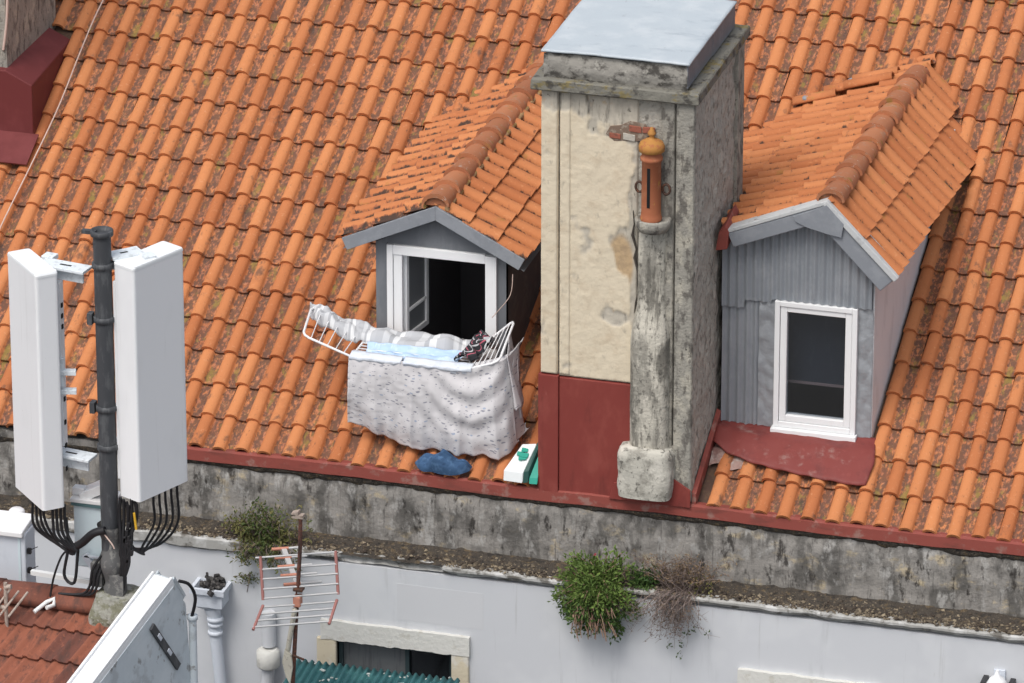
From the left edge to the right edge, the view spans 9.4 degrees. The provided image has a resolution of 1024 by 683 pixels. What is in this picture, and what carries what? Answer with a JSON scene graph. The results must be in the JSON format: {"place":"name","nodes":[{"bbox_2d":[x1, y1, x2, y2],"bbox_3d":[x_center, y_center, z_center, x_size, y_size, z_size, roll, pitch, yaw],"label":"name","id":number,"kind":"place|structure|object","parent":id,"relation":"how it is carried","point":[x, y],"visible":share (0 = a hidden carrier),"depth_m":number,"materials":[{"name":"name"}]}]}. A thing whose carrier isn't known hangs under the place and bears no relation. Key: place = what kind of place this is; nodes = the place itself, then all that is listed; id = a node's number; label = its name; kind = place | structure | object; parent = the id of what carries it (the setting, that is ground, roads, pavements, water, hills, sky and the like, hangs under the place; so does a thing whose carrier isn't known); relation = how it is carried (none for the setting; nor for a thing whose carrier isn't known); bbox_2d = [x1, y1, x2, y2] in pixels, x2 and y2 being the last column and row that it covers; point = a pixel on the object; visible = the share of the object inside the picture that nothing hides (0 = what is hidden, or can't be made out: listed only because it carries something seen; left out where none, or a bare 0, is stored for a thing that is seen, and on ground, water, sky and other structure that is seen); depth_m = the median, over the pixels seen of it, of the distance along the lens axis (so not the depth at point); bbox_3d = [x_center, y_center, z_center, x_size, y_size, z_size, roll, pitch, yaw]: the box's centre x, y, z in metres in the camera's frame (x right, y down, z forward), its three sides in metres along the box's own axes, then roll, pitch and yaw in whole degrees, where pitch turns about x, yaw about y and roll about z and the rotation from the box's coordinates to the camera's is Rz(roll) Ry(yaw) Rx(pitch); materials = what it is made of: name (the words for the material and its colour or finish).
{"place":"outdoors","nodes":[
{"label":"outdoors","id":0,"kind":"place"},
{"label":"ground","id":1,"kind":"structure","parent":0,"visible":0},
{"bbox_2d":[9,506,24,512],"bbox_3d":[-4.028,5.851,52.315,0.132,9.760,0.132,6,24,15],"label":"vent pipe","id":2,"kind":"object","parent":1,"relation":"on","point":[17,509],"visible":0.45,"depth_m":50.41,"materials":[{"name":"white plastic"}]},
{"bbox_2d":[0,510,37,581],"bbox_3d":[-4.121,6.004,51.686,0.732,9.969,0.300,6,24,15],"label":"equipment cabinet","id":3,"kind":"object","parent":1,"relation":"on","point":[17,548],"visible":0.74,"depth_m":49.73,"materials":[{"name":"white plastic"}]},
{"bbox_2d":[0,569,197,682],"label":"house","id":4,"kind":"structure","parent":1,"relation":"on","point":[136,634],"depth_m":48.75,"materials":[{"name":"red tile"}]},
{"bbox_2d":[0,582,28,626],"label":"roof aerial","id":5,"kind":"object","parent":4,"relation":"on","point":[4,607],"visible":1,"depth_m":48.85,"materials":[{"name":"white metal"}]},
{"bbox_2d":[33,597,55,613],"bbox_3d":[-3.679,2.085,48.931,0.204,0.103,0.085,-18,29,-35],"label":"wire clip","id":6,"kind":"object","parent":4,"relation":"on","point":[42,605],"visible":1,"depth_m":48.93,"materials":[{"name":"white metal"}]},
{"bbox_2d":[7,226,187,596],"bbox_3d":[-3.251,0.576,48.504,1.376,3.245,0.583,2,23,4],"label":"antenna mast","id":7,"kind":"object","parent":4,"relation":"on","point":[140,306],"visible":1,"depth_m":48.29,"materials":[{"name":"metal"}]},
{"bbox_2d":[0,0,1023,682],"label":"house","id":8,"kind":"structure","parent":1,"relation":"on","point":[746,276],"depth_m":53.14,"materials":[{"name":"ceramic"}]},
{"bbox_2d":[0,0,103,228],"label":"roof cable","id":9,"kind":"object","parent":8,"relation":"on","point":[54,114],"visible":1,"depth_m":56.16,"materials":[{"name":"metal"}]},
{"bbox_2d":[231,571,259,590],"bbox_3d":[-2.288,2.078,53.425,0.255,0.222,0.162,-6,24,-15],"label":"weed sprig","id":10,"kind":"object","parent":8,"relation":"attached to","point":[243,576],"visible":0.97,"depth_m":53.41,"materials":[{"name":"green plant"}]},
{"bbox_2d":[221,496,317,573],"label":"ledge weeds","id":11,"kind":"object","parent":8,"relation":"on","point":[262,532],"visible":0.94,"depth_m":53.20,"materials":[{"name":"green plant"}]},
{"bbox_2d":[252,509,339,682],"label":"television aerial","id":12,"kind":"object","parent":8,"relation":"attached to","point":[289,658],"visible":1,"depth_m":52.30,"materials":[{"name":"metal"}]},
{"bbox_2d":[314,663,449,681],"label":"corrugated awning","id":13,"kind":"object","parent":8,"relation":"on","point":[323,670],"visible":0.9,"depth_m":53.05,"materials":[{"name":"metal"}]},
{"bbox_2d":[317,618,470,682],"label":"window","id":14,"kind":"structure","parent":8,"relation":"in","point":[371,646],"depth_m":53.34,"materials":[{"name":"beige stone"}]},
{"bbox_2d":[303,307,514,368],"bbox_3d":[-0.899,0.041,53.057,1.848,0.501,0.703,6,24,15],"label":"drying rack","id":15,"kind":"object","parent":8,"relation":"hanging from","point":[363,342],"visible":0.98,"depth_m":52.88,"materials":[{"name":"white metal"}]},
{"bbox_2d":[310,302,498,360],"bbox_3d":[-0.950,-0.080,53.170,1.703,0.295,0.360,6,24,15],"label":"striped cloth","id":16,"kind":"object","parent":15,"relation":"on","point":[364,331],"visible":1,"depth_m":53.15,"materials":[{"name":"grey fabric"}]},
{"bbox_2d":[366,341,462,361],"bbox_3d":[-0.854,0.122,52.901,0.861,0.111,0.256,6,24,15],"label":"towel","id":17,"kind":"object","parent":15,"relation":"on","point":[422,352],"visible":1,"depth_m":52.92,"materials":[{"name":"blue fabric"}]},
{"bbox_2d":[347,337,529,459],"bbox_3d":[-0.632,0.479,52.849,1.560,0.959,0.495,1,23,2],"label":"floral sheet","id":18,"kind":"object","parent":15,"relation":"hanging from","point":[457,408],"visible":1,"depth_m":52.78,"materials":[{"name":"fabric"}]},
{"bbox_2d":[454,329,492,362],"bbox_3d":[-0.317,0.042,52.827,0.206,0.143,0.448,10,25,23],"label":"dark garment","id":19,"kind":"object","parent":15,"relation":"on","point":[472,350],"visible":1,"depth_m":52.78,"materials":[{"name":"multicoloured fabric"}]},
{"bbox_2d":[507,335,523,418],"bbox_3d":[0.032,0.323,52.770,0.131,0.730,0.465,1,23,3],"label":"floral pillowcase","id":20,"kind":"object","parent":15,"relation":"hanging from","point":[518,402],"visible":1,"depth_m":52.64,"materials":[{"name":"fabric"}]},
{"bbox_2d":[415,449,471,475],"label":"jeans","id":21,"kind":"object","parent":8,"relation":"on","point":[444,462],"visible":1,"depth_m":52.77,"materials":[{"name":"fabric"}]},
{"bbox_2d":[0,500,1023,635],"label":"ledge debris","id":22,"kind":"object","parent":8,"relation":"on","point":[464,565],"visible":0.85,"depth_m":52.58,"materials":[{"name":"brown soil"}]},
{"bbox_2d":[503,443,537,483],"bbox_3d":[0.100,1.011,52.653,0.296,0.317,0.232,6,24,15],"label":"carton","id":23,"kind":"object","parent":8,"relation":"on","point":[522,466],"visible":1,"depth_m":52.62,"materials":[{"name":"white cardboard"}]},
{"bbox_2d":[547,544,661,645],"bbox_3d":[0.791,2.166,52.441,1.014,0.856,0.529,2,23,5],"label":"bush","id":24,"kind":"object","parent":8,"relation":"on","point":[592,593],"visible":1,"depth_m":52.37,"materials":[{"name":"green plant"}]},
{"bbox_2d":[615,549,742,658],"bbox_3d":[1.399,2.241,52.325,1.064,0.973,0.526,6,24,15],"label":"dry shrub","id":25,"kind":"object","parent":8,"relation":"on","point":[683,576],"visible":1,"depth_m":52.28,"materials":[{"name":"brown plant"}]},
{"bbox_2d":[737,668,866,682],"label":"window","id":26,"kind":"structure","parent":8,"relation":"in","point":[744,675],"depth_m":52.36,"materials":[{"name":"beige stone"}]}
]}

